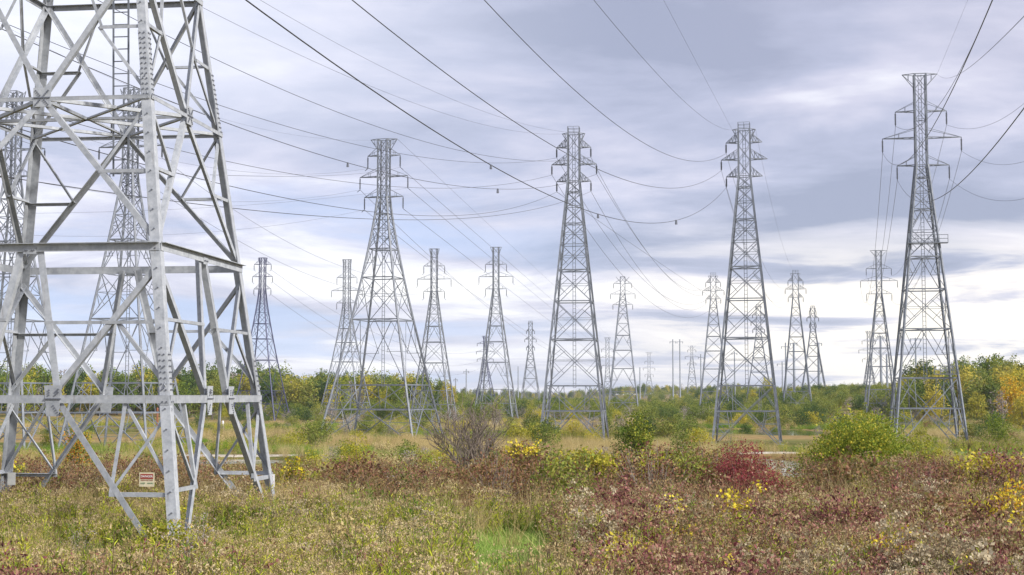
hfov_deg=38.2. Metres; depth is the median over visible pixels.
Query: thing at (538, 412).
scrub bush
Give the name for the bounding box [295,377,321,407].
woodland tree
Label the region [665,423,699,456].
leafy shrub
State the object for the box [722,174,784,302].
power cable
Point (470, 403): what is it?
scrub bush
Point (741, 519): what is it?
scrub bush
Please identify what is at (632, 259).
power cable
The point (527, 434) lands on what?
scrub bush
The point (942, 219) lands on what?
power cable
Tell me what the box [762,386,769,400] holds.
woodland tree
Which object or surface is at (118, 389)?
woodland tree
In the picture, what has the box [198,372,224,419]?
woodland tree
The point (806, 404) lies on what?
scrub bush
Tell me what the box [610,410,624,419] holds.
scrub bush
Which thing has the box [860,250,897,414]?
lattice pylon
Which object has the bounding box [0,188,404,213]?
power cable
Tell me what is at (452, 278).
power cable
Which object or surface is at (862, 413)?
scrub bush
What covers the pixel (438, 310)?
lattice pylon
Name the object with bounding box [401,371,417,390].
woodland tree
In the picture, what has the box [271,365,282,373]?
woodland tree
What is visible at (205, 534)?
twiggy shrub
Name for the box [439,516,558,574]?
lime grass patch
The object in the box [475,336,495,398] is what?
lattice pylon
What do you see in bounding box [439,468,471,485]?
scrub bush
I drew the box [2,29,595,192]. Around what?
power cable
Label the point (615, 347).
lattice pylon
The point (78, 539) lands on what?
twiggy shrub
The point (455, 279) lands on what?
power cable
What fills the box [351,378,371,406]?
woodland tree
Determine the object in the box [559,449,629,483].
leafy shrub
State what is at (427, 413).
scrub bush
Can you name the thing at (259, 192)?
power cable
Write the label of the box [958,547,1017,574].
mauve shrub
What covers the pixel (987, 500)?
scrub bush
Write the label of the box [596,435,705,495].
brown shrub
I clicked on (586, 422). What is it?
scrub bush
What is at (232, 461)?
pond water
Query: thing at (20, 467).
leafy shrub
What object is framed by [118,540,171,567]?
scrub bush
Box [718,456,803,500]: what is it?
sumac shrub
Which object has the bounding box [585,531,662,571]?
scrub bush
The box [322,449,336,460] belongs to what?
scrub bush
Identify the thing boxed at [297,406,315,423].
scrub bush
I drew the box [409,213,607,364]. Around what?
power cable
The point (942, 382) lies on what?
woodland tree
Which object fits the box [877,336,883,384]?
utility pole
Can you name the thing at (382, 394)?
woodland tree
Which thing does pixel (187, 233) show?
power cable
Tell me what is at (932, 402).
woodland tree
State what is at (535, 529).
green weeds
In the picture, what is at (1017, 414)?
woodland tree
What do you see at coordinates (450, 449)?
scrub bush
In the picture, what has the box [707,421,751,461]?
leafy shrub
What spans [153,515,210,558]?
twiggy shrub
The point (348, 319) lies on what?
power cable
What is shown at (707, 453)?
brown shrub
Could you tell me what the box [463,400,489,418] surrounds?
scrub bush
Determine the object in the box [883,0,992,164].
power cable
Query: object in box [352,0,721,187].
power cable
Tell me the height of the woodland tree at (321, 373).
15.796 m
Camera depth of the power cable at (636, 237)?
261.22 m
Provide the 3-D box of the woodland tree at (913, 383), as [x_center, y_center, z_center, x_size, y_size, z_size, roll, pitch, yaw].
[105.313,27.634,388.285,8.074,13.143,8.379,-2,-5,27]
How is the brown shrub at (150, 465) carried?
on the ground
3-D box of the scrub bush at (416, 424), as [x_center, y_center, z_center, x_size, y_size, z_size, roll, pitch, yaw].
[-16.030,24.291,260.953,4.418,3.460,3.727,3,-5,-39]
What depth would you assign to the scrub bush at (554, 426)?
201.41 m
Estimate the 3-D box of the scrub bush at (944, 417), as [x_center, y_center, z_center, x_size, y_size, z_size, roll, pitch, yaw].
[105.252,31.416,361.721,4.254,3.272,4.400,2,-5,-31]
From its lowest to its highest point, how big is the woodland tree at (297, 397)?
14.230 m
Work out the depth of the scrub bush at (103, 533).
30.25 m
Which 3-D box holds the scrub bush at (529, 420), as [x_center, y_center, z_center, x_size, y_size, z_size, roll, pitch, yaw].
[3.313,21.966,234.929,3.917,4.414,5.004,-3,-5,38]
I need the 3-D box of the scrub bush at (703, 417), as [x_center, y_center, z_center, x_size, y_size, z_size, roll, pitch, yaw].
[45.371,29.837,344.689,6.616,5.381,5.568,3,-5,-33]
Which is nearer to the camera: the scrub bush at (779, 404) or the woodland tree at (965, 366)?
the scrub bush at (779, 404)
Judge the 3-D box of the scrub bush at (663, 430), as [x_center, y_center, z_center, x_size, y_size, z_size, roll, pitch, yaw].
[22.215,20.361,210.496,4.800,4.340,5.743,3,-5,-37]
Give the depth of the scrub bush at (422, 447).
152.54 m
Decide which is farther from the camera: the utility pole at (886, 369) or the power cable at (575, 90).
the utility pole at (886, 369)
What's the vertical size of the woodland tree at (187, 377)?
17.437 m
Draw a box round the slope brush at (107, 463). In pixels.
[0,443,1023,574]
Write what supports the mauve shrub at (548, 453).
on the ground
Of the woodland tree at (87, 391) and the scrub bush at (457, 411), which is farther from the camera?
the woodland tree at (87, 391)
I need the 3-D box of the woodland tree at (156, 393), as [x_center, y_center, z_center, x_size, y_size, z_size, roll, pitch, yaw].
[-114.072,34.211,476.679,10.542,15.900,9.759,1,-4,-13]
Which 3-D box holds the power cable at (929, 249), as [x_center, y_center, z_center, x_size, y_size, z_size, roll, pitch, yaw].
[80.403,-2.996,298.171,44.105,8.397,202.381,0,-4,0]
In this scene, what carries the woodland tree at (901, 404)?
on the ground
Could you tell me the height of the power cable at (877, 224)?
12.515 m
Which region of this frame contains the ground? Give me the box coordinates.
[0,395,1020,574]
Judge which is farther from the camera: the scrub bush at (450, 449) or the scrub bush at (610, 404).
the scrub bush at (610, 404)
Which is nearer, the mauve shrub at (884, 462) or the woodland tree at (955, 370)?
the mauve shrub at (884, 462)
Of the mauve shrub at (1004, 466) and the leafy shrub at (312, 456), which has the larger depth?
the leafy shrub at (312, 456)
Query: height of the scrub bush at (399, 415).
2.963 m
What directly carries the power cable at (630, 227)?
hanging from the lattice pylon at (602, 408)
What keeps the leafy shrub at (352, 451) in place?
on the ground
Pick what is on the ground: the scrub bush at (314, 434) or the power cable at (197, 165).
the scrub bush at (314, 434)
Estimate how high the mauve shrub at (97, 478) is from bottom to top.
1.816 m
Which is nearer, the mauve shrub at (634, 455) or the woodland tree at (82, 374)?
the mauve shrub at (634, 455)
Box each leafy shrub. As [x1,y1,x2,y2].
[13,460,29,487]
[56,426,97,473]
[235,464,263,484]
[264,454,308,493]
[300,448,334,471]
[335,429,376,467]
[503,438,558,479]
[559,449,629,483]
[609,409,655,461]
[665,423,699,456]
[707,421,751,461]
[906,429,942,465]
[960,422,982,443]
[974,410,1016,444]
[984,478,1023,532]
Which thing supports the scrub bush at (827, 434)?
on the ground
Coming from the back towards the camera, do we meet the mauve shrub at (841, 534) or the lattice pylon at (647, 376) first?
the lattice pylon at (647, 376)
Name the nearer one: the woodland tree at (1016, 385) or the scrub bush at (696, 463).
the scrub bush at (696, 463)
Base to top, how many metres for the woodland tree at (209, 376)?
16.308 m
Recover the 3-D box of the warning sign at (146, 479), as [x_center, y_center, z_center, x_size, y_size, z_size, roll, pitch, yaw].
[-7.436,3.910,30.142,0.320,0.287,0.015,0,-4,7]
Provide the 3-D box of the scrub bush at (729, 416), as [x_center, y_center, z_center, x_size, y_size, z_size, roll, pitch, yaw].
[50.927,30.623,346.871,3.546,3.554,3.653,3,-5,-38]
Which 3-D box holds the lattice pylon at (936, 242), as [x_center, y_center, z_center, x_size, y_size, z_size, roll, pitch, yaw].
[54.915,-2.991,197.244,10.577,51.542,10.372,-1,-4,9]
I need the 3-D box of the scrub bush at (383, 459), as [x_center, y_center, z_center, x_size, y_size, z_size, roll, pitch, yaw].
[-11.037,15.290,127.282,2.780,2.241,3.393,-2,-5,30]
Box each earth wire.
[24,36,336,139]
[204,8,537,133]
[262,1,570,132]
[405,146,610,337]
[594,0,726,129]
[940,16,1023,77]
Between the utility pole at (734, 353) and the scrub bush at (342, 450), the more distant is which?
the utility pole at (734, 353)
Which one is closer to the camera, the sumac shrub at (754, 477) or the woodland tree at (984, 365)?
the sumac shrub at (754, 477)
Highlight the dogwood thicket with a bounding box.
[0,467,1023,574]
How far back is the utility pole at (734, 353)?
798.40 m
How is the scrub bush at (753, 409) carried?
on the ground
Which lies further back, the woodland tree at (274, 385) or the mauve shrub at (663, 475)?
the woodland tree at (274, 385)
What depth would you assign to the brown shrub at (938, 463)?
42.04 m
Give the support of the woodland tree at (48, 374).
on the ground
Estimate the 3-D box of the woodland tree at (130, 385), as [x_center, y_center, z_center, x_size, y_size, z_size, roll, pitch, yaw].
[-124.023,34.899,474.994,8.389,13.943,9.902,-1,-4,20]
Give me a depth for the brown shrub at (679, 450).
57.52 m
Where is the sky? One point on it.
(821, 84)
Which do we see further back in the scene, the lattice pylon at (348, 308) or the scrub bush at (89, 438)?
the lattice pylon at (348, 308)
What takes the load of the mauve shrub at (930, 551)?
on the ground
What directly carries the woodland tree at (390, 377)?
on the ground
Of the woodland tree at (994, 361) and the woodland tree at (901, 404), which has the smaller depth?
the woodland tree at (901, 404)
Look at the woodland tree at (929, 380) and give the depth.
390.39 m
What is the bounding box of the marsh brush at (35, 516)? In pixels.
[0,417,1023,574]
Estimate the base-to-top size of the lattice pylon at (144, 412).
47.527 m
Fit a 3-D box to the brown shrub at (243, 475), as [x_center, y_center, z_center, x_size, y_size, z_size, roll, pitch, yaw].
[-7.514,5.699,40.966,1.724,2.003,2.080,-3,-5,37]
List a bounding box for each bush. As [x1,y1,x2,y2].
[39,430,57,446]
[76,430,93,443]
[79,520,120,555]
[118,517,198,557]
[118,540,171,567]
[205,432,225,446]
[229,410,246,421]
[279,435,299,447]
[282,429,311,446]
[283,414,299,426]
[284,567,347,574]
[286,409,302,421]
[291,417,332,447]
[297,406,315,422]
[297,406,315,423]
[304,511,383,563]
[306,415,338,438]
[309,468,341,491]
[310,450,390,496]
[312,504,362,532]
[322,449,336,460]
[327,450,352,462]
[333,439,359,456]
[339,418,354,430]
[356,417,374,432]
[358,466,415,501]
[364,411,377,421]
[370,452,400,465]
[372,417,391,433]
[372,441,394,454]
[379,467,433,498]
[381,424,400,434]
[385,438,418,462]
[395,414,403,423]
[395,447,421,467]
[402,448,433,466]
[410,458,438,467]
[412,416,429,431]
[414,406,435,420]
[418,446,429,456]
[424,464,455,479]
[433,447,456,464]
[436,442,463,458]
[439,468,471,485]
[441,457,518,496]
[442,405,461,419]
[445,420,462,434]
[446,408,463,419]
[463,398,480,411]
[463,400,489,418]
[469,445,547,484]
[482,401,508,422]
[493,444,509,454]
[500,417,517,431]
[506,422,526,439]
[508,441,560,471]
[512,444,597,508]
[518,414,540,429]
[518,428,538,442]
[521,416,540,435]
[526,416,562,448]
[529,408,546,417]
[534,416,560,433]
[538,446,614,481]
[559,418,587,435]
[576,453,629,484]
[579,417,595,428]
[584,430,602,441]
[585,420,599,428]
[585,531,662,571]
[594,416,620,433]
[598,400,614,409]
[599,409,614,421]
[609,452,636,481]
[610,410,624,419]
[612,414,628,427]
[621,528,659,547]
[634,402,662,420]
[635,449,684,482]
[637,413,659,438]
[647,415,679,440]
[647,422,660,438]
[649,445,706,477]
[654,404,666,421]
[658,417,686,437]
[662,406,682,419]
[666,452,728,493]
[667,413,684,423]
[676,413,699,432]
[683,427,715,447]
[685,403,705,421]
[694,404,720,423]
[703,415,719,426]
[704,512,764,540]
[706,407,725,420]
[713,402,729,416]
[724,412,734,421]
[727,406,755,423]
[731,413,751,424]
[743,403,759,421]
[743,403,763,419]
[752,408,772,427]
[766,401,793,419]
[767,405,796,427]
[782,401,924,488]
[787,403,801,418]
[792,406,812,427]
[798,411,821,425]
[802,402,819,413]
[806,400,826,419]
[806,445,893,496]
[815,413,830,423]
[820,400,840,418]
[820,427,844,441]
[824,415,852,435]
[855,410,873,419]
[859,401,873,414]
[861,457,903,476]
[871,403,886,414]
[892,410,918,427]
[894,549,971,571]
[906,490,975,520]
[908,502,982,532]
[912,409,925,420]
[913,426,927,440]
[930,465,986,496]
[932,447,946,460]
[935,439,950,447]
[936,411,952,420]
[946,448,1018,495]
[957,451,1023,498]
[964,494,1023,522]
[969,422,982,438]
[972,420,984,428]
[978,413,1001,435]
[999,406,1020,423]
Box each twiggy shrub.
[61,529,95,559]
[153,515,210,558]
[179,513,228,555]
[381,466,419,496]
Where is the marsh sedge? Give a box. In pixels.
[0,420,1023,573]
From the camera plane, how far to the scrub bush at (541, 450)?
45.12 m
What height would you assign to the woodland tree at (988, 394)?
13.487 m
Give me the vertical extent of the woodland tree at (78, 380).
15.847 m
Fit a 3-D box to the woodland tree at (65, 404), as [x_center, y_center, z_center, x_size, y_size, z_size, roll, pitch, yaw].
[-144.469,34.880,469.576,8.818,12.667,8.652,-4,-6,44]
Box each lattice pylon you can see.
[0,0,278,539]
[0,90,69,448]
[58,87,186,449]
[234,257,289,420]
[320,259,371,418]
[321,138,441,435]
[410,248,455,420]
[474,247,518,419]
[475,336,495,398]
[521,321,539,399]
[540,126,608,439]
[600,338,612,397]
[608,276,637,408]
[643,352,652,398]
[685,346,697,391]
[699,273,728,404]
[711,122,783,444]
[745,305,770,402]
[783,270,811,405]
[800,306,825,393]
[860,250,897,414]
[862,331,875,386]
[881,73,968,441]
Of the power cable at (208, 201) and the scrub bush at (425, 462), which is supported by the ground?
the scrub bush at (425, 462)
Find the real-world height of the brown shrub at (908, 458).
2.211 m
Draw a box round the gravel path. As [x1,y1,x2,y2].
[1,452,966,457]
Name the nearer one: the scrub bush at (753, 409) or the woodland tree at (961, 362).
the scrub bush at (753, 409)
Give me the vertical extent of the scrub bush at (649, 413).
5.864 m
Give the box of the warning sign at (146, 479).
[139,472,154,486]
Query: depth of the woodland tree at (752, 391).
569.20 m
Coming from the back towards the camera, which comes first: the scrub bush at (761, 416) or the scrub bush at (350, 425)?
the scrub bush at (761, 416)
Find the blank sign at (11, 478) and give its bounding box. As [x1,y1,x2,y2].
[7,472,15,484]
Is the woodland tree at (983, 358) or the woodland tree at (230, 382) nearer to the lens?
the woodland tree at (983, 358)
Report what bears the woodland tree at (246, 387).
on the ground
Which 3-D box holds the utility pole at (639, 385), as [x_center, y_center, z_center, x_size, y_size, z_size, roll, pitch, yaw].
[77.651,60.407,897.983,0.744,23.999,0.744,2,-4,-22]
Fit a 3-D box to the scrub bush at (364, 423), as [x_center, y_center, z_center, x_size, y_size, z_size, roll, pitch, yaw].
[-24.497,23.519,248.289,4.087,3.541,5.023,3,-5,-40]
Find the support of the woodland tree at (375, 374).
on the ground
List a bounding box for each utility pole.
[518,366,518,397]
[639,367,640,399]
[672,339,675,396]
[679,339,682,399]
[698,354,703,391]
[732,352,736,394]
[777,362,782,390]
[781,343,789,389]
[790,343,795,393]
[815,343,821,383]
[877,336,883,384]
[886,354,887,386]
[910,338,920,365]
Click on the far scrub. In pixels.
(854, 391)
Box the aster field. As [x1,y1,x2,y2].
[201,472,1023,574]
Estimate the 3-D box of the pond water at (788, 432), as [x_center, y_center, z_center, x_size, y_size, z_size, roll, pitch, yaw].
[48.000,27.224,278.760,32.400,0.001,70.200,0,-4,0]
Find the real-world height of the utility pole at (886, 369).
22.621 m
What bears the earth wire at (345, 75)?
attached to the lattice pylon at (602, 408)
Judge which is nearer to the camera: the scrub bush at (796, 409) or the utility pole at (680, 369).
the scrub bush at (796, 409)
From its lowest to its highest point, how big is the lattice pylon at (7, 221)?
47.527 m
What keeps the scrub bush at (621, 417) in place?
on the ground
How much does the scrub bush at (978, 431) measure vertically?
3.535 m
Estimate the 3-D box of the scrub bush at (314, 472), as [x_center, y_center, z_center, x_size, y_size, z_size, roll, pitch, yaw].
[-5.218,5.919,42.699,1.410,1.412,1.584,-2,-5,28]
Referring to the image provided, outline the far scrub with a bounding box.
[18,381,1021,435]
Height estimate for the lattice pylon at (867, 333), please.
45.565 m
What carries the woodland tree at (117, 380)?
on the ground
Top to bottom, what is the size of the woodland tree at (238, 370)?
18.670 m
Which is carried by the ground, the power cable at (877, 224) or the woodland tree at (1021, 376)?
the woodland tree at (1021, 376)
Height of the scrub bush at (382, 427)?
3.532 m
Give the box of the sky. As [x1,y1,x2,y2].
[0,0,1023,394]
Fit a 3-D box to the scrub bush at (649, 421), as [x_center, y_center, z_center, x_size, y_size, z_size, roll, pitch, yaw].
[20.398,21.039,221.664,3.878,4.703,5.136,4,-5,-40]
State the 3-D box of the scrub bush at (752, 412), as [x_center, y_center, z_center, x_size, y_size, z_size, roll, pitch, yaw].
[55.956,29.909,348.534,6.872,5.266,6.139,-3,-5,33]
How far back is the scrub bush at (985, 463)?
39.78 m
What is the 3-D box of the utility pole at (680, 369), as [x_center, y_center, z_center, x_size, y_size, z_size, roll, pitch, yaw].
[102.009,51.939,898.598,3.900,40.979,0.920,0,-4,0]
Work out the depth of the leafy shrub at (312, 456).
61.60 m
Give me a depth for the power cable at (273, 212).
90.44 m
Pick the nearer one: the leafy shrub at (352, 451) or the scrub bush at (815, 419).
the leafy shrub at (352, 451)
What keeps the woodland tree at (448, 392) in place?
on the ground
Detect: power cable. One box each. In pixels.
[0,21,553,162]
[0,176,590,219]
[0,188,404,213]
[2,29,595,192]
[3,124,555,215]
[4,102,550,187]
[5,111,362,173]
[7,212,352,235]
[8,176,356,201]
[98,0,589,160]
[161,192,450,294]
[164,159,440,278]
[228,168,394,176]
[245,0,726,224]
[272,295,488,374]
[273,271,480,353]
[274,283,485,365]
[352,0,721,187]
[360,190,590,362]
[365,210,583,363]
[402,169,606,346]
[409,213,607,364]
[410,190,612,358]
[484,0,724,161]
[553,177,722,317]
[557,159,720,304]
[557,192,720,303]
[591,158,705,290]
[591,192,700,309]
[597,175,698,295]
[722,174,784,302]
[861,153,882,302]
[866,126,895,283]
[867,185,896,304]
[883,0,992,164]
[892,179,949,304]
[896,40,974,129]
[896,125,946,273]
[897,108,1023,201]
[898,151,961,289]
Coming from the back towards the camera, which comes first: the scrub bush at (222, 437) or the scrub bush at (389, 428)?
the scrub bush at (389, 428)
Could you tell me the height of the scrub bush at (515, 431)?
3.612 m
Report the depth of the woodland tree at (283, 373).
545.84 m
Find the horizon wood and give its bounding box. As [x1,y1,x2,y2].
[2,364,1023,413]
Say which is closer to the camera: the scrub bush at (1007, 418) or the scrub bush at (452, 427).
the scrub bush at (452, 427)
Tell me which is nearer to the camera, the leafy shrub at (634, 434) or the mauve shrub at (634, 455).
the mauve shrub at (634, 455)
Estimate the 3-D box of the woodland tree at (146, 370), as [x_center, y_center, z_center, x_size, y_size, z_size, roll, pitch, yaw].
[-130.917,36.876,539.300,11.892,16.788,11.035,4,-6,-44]
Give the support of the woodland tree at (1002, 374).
on the ground
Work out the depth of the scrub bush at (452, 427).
219.32 m
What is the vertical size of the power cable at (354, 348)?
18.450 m
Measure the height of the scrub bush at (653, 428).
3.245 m
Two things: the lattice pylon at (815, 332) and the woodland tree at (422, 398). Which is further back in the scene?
the lattice pylon at (815, 332)
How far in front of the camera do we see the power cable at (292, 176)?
116.50 m
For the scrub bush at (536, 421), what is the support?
on the ground
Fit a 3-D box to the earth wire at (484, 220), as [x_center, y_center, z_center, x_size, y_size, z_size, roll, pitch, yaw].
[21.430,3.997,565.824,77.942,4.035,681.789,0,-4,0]
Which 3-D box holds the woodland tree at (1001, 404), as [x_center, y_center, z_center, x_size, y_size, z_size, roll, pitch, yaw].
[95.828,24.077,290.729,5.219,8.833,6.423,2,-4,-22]
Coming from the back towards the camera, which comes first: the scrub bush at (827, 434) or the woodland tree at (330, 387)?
the woodland tree at (330, 387)
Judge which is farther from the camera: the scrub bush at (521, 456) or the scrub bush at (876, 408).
the scrub bush at (876, 408)
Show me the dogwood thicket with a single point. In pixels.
(700, 568)
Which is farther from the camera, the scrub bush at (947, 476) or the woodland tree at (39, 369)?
the woodland tree at (39, 369)
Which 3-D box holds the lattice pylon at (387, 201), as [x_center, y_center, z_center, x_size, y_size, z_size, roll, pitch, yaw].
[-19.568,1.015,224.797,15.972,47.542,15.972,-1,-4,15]
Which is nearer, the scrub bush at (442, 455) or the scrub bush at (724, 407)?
the scrub bush at (442, 455)
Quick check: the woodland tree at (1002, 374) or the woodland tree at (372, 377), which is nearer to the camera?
the woodland tree at (1002, 374)
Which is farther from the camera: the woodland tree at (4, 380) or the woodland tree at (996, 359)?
the woodland tree at (4, 380)
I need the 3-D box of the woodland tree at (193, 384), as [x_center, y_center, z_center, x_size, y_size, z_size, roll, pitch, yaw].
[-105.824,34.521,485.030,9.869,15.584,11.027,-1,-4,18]
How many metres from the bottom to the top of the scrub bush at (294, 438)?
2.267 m
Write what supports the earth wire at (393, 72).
attached to the lattice pylon at (602, 408)
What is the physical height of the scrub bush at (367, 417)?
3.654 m
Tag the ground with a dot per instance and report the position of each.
(793, 440)
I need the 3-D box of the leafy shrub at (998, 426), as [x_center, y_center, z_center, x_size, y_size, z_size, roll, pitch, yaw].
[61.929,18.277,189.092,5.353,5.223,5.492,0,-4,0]
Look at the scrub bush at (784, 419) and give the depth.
305.89 m
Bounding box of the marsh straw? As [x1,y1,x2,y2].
[0,418,1023,574]
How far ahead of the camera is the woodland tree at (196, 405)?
398.48 m
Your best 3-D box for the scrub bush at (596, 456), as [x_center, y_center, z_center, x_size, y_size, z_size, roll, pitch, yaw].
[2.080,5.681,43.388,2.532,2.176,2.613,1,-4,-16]
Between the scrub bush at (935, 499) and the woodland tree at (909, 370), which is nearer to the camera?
the scrub bush at (935, 499)
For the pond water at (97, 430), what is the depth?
291.22 m
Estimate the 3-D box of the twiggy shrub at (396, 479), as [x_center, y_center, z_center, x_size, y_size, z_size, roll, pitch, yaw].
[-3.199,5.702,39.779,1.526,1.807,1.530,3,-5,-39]
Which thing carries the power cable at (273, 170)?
hanging from the lattice pylon at (602, 408)
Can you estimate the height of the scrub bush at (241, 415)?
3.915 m
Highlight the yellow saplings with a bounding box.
[2,480,1023,574]
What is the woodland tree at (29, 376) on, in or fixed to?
on the ground
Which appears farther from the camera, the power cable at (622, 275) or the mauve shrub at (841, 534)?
the power cable at (622, 275)
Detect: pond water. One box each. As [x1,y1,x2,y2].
[2,429,138,432]
[139,459,303,463]
[707,429,822,435]
[747,458,815,476]
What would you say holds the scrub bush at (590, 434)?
on the ground
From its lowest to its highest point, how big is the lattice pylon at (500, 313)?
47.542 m
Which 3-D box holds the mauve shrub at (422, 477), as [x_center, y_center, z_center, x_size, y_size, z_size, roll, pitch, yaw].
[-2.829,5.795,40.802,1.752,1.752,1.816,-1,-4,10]
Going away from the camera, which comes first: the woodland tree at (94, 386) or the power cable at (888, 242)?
the power cable at (888, 242)
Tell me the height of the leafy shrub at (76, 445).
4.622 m
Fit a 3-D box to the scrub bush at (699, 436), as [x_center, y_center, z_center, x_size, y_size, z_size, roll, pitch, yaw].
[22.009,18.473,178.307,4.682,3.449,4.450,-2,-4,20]
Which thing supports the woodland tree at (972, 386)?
on the ground
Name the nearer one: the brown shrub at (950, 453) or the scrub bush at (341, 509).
the scrub bush at (341, 509)
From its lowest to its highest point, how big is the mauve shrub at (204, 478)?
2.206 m
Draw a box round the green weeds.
[0,479,1021,574]
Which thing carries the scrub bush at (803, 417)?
on the ground
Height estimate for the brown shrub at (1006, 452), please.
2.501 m
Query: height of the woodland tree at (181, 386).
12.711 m
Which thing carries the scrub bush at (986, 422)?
on the ground
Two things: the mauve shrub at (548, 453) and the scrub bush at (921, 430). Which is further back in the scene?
the scrub bush at (921, 430)
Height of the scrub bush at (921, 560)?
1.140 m
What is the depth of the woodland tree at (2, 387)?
468.17 m
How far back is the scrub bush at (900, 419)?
287.63 m
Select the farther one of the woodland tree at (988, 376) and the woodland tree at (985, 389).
the woodland tree at (988, 376)
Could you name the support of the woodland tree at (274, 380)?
on the ground
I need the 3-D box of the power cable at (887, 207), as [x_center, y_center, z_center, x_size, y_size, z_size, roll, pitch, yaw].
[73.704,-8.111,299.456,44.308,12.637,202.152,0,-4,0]
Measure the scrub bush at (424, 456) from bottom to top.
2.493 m
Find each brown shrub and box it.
[27,460,82,497]
[78,466,119,486]
[121,454,162,476]
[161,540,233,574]
[218,457,278,493]
[435,438,557,512]
[492,439,554,463]
[514,457,559,511]
[555,448,614,487]
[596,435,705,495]
[659,442,703,466]
[660,436,733,485]
[691,541,743,558]
[849,495,891,527]
[852,460,920,496]
[885,451,924,464]
[909,448,951,466]
[913,464,948,491]
[924,458,956,476]
[935,453,972,469]
[977,444,1023,468]
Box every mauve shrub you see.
[79,465,134,492]
[156,457,213,486]
[402,466,439,493]
[532,445,571,466]
[604,440,658,484]
[647,463,686,485]
[652,539,715,565]
[730,493,788,521]
[813,552,887,574]
[823,527,854,544]
[851,450,905,475]
[896,457,953,496]
[905,535,973,569]
[952,442,1023,493]
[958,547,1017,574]
[974,515,1023,547]
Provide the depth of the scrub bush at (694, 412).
363.51 m
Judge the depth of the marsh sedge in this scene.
176.15 m
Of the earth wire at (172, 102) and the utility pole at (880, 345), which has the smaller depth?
the earth wire at (172, 102)
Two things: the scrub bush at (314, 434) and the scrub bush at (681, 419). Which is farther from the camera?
the scrub bush at (681, 419)
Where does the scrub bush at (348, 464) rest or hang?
on the ground
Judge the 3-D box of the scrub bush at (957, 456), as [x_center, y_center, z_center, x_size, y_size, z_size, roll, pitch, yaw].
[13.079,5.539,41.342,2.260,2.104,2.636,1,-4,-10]
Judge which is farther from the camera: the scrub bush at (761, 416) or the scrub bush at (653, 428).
the scrub bush at (761, 416)
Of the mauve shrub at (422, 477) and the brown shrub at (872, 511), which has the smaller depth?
the brown shrub at (872, 511)
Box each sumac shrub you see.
[693,438,780,498]
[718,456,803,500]
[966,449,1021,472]
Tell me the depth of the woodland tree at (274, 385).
487.51 m
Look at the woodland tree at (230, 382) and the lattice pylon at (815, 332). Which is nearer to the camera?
the woodland tree at (230, 382)
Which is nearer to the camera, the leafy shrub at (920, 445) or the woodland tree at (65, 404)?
the leafy shrub at (920, 445)
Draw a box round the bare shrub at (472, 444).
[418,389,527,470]
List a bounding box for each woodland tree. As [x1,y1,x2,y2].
[0,359,9,376]
[0,375,8,413]
[0,378,20,410]
[18,370,40,409]
[25,364,41,384]
[29,362,48,405]
[30,369,51,409]
[41,378,67,412]
[62,377,78,411]
[70,374,83,411]
[72,368,93,409]
[78,374,98,408]
[90,381,100,415]
[108,373,123,414]
[111,374,136,414]
[113,375,141,415]
[129,365,152,404]
[129,378,141,410]
[130,369,146,410]
[136,369,153,386]
[141,377,158,410]
[143,366,152,375]
[146,364,157,409]
[174,367,191,388]
[174,380,192,411]
[177,366,194,412]
[180,371,198,414]
[188,383,212,418]
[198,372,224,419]
[206,366,217,385]
[215,377,239,404]
[222,376,238,405]
[230,361,243,377]
[235,366,262,383]
[235,374,249,394]
[258,365,271,382]
[259,375,275,407]
[263,368,279,406]
[265,373,286,405]
[267,375,286,404]
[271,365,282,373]
[273,378,294,406]
[277,360,294,380]
[284,374,299,403]
[288,375,313,405]
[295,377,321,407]
[311,378,324,403]
[312,368,328,385]
[315,374,341,407]
[321,383,342,407]
[322,373,346,398]
[333,378,351,412]
[337,372,354,405]
[345,381,356,401]
[348,370,365,401]
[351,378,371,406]
[354,375,377,403]
[368,367,380,398]
[368,370,380,380]
[376,388,389,404]
[382,369,395,381]
[387,382,405,416]
[391,381,410,401]
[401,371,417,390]
[414,387,432,407]
[428,389,442,406]
[432,378,443,393]
[435,379,448,398]
[439,380,457,401]
[748,389,755,400]
[760,377,772,395]
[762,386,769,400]
[884,384,911,414]
[899,379,922,413]
[901,368,926,396]
[902,358,919,380]
[903,374,927,416]
[911,361,927,382]
[915,359,935,376]
[921,357,938,372]
[921,384,949,420]
[924,366,950,403]
[925,374,940,393]
[926,372,956,419]
[947,361,964,384]
[950,355,969,375]
[953,359,978,377]
[953,365,975,411]
[959,368,988,415]
[961,367,986,408]
[965,391,989,421]
[970,360,987,378]
[972,358,993,379]
[976,353,989,373]
[976,371,999,412]
[978,368,1009,412]
[980,371,999,382]
[985,355,1004,373]
[985,364,1013,392]
[987,389,1012,422]
[988,353,1004,370]
[990,359,1011,375]
[993,374,1023,420]
[998,365,1016,380]
[1000,355,1019,379]
[1003,361,1022,382]
[1006,377,1023,401]
[1008,367,1023,386]
[1008,394,1023,428]
[1012,371,1023,398]
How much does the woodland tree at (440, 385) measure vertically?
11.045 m
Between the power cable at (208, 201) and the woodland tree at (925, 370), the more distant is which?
the woodland tree at (925, 370)
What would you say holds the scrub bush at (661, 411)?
on the ground
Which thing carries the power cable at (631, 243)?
hanging from the lattice pylon at (602, 408)
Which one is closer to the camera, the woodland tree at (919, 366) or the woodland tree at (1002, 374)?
the woodland tree at (1002, 374)
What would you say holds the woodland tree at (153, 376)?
on the ground
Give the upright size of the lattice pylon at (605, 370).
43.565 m
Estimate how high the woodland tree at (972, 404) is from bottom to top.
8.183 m

